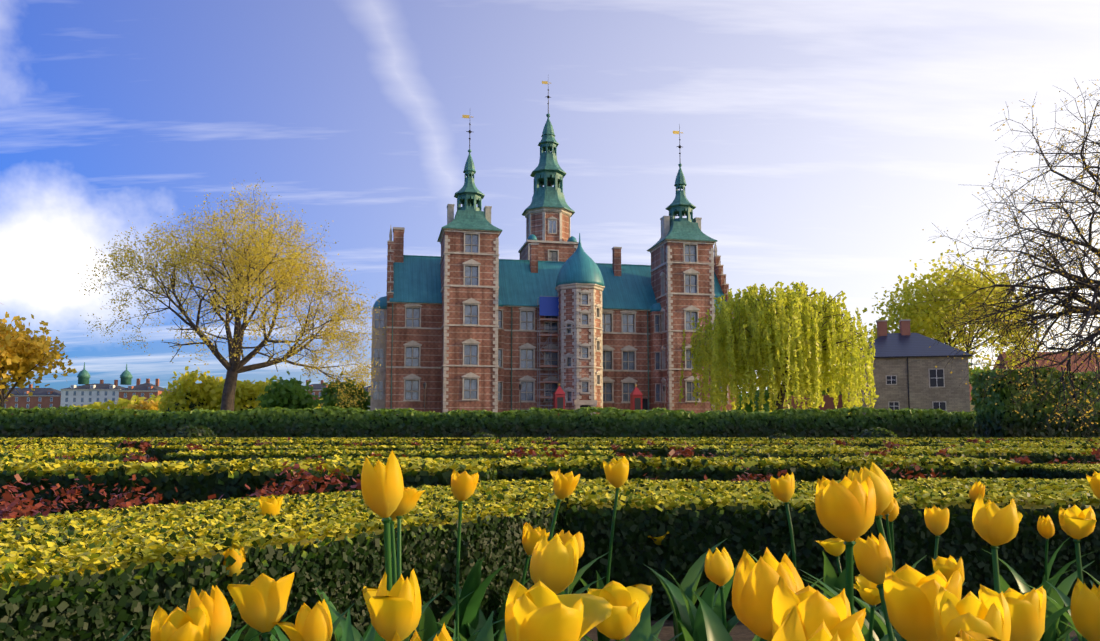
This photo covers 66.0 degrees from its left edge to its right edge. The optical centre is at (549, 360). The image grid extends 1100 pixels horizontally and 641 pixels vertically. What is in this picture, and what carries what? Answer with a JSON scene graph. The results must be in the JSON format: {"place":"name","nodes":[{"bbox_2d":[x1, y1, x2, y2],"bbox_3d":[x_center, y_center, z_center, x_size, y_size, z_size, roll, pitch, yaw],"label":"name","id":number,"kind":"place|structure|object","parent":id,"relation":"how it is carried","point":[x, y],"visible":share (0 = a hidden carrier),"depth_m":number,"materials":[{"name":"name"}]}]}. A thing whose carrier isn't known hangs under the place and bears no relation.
{"place":"outdoors","nodes":[
{"label":"outdoors","id":0,"kind":"place"},
{"bbox_2d":[78,179,390,410],"bbox_3d":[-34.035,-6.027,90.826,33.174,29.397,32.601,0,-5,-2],"label":"tree","id":1,"kind":"object","parent":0,"point":[281,268],"depth_m":90.50,"materials":[{"name":"yellow plant"}]},
{"bbox_2d":[168,425,896,438],"bbox_3d":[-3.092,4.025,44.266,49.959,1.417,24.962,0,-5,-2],"label":"bushes","id":2,"kind":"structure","parent":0,"point":[206,430],"depth_m":49.10,"materials":[{"name":"green plant"}]},
{"bbox_2d":[0,366,1099,438],"bbox_3d":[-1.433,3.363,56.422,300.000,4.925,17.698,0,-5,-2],"label":"tall hedge","id":3,"kind":"object","parent":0,"point":[356,422],"depth_m":62.36,"materials":[{"name":"green plant"}]},
{"bbox_2d":[0,0,1099,395],"label":"sky","id":4,"kind":"structure","parent":0,"point":[820,140],"materials":[{"name":"blue"}]},
{"bbox_2d":[679,281,878,413],"bbox_3d":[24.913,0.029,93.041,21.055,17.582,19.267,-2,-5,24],"label":"willow","id":5,"kind":"object","parent":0,"point":[724,366],"depth_m":89.53,"materials":[{"name":"green plant"}]},
{"label":"ground","id":6,"kind":"structure","parent":0,"visible":0},
{"bbox_2d":[0,303,76,406],"bbox_3d":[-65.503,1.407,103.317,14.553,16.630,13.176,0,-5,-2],"label":"yellow tree","id":7,"kind":"object","parent":6,"relation":"on","point":[25,352],"depth_m":102.69,"materials":[{"name":"yellow plant"}]},
{"bbox_2d":[120,399,163,414],"bbox_3d":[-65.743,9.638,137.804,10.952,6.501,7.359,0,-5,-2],"label":"bush","id":8,"kind":"object","parent":6,"relation":"on","point":[150,405],"visible":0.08,"depth_m":136.44,"materials":[{"name":"yellow plant"}]},
{"bbox_2d":[157,366,223,411],"bbox_3d":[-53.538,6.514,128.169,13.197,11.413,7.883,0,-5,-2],"label":"bush","id":9,"kind":"object","parent":6,"relation":"on","point":[188,384],"depth_m":126.74,"materials":[{"name":"green plant"}]},
{"bbox_2d":[73,394,328,414],"bbox_3d":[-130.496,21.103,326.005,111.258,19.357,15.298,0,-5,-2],"label":"bushes","id":10,"kind":"object","parent":6,"relation":"on","point":[121,402],"depth_m":322.66,"materials":[{"name":"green plant"}]},
{"bbox_2d":[208,375,279,414],"bbox_3d":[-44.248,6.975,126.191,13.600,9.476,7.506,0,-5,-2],"label":"bush","id":11,"kind":"object","parent":6,"relation":"on","point":[246,390],"depth_m":124.81,"materials":[{"name":"green plant"}]},
{"bbox_2d":[255,371,316,414],"bbox_3d":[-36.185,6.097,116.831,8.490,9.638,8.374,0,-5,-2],"label":"bush","id":12,"kind":"object","parent":6,"relation":"on","point":[292,394],"visible":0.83,"depth_m":114.96,"materials":[{"name":"green plant"}]},
{"bbox_2d":[312,373,370,414],"bbox_3d":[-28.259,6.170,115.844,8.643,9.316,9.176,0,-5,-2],"label":"bush","id":13,"kind":"object","parent":6,"relation":"on","point":[329,398],"visible":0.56,"depth_m":115.20,"materials":[{"name":"green plant"}]},
{"bbox_2d":[0,436,1099,640],"bbox_3d":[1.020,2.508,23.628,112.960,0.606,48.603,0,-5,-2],"label":"hedge","id":14,"kind":"object","parent":6,"relation":"on","point":[70,539],"depth_m":3.14,"materials":[{"name":"green plant"}]},
{"bbox_2d":[370,81,735,414],"bbox_3d":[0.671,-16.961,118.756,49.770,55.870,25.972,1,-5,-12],"label":"castle","id":15,"kind":"structure","parent":6,"relation":"on","point":[556,316],"depth_m":111.85,"materials":[{"name":"brick"}]},
{"bbox_2d":[739,393,768,412],"bbox_3d":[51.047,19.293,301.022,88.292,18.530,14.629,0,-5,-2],"label":"trees","id":16,"kind":"object","parent":6,"relation":"on","point":[757,402],"visible":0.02,"depth_m":298.94,"materials":[{"name":"green plant"}]},
{"bbox_2d":[736,363,988,412],"bbox_3d":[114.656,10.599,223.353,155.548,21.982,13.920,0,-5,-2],"label":"trees","id":17,"kind":"object","parent":6,"relation":"on","point":[748,408],"depth_m":220.76,"materials":[{"name":"green plant"}]},
{"bbox_2d":[857,241,1051,374],"bbox_3d":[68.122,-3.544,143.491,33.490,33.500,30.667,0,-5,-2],"label":"tree","id":18,"kind":"object","parent":6,"relation":"on","point":[917,322],"depth_m":140.33,"materials":[{"name":"plant"}]},
{"bbox_3d":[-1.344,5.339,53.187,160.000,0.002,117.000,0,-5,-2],"label":"gravel","id":19,"kind":"object","parent":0,"visible":0},
{"bbox_2d":[130,454,1078,640],"bbox_3d":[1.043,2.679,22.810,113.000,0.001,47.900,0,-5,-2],"label":"beds","id":20,"kind":"object","parent":19,"relation":"on","point":[740,631],"depth_m":2.90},
{"bbox_2d":[0,437,1099,522],"bbox_3d":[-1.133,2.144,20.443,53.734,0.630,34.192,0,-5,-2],"label":"red shrubs","id":21,"kind":"object","parent":20,"relation":"on","point":[7,507],"visible":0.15,"depth_m":5.37,"materials":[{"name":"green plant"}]},
{"bbox_2d":[78,450,1099,640],"bbox_3d":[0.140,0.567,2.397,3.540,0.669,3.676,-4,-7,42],"label":"tulips","id":22,"kind":"object","parent":20,"relation":"on","point":[773,599],"visible":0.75,"depth_m":1.16,"materials":[{"name":"yellow plant"}]},
{"bbox_2d":[916,78,1099,435],"bbox_3d":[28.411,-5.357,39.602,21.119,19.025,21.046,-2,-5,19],"label":"bare tree","id":23,"kind":"object","parent":19,"relation":"on","point":[1087,312],"depth_m":40.05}
]}

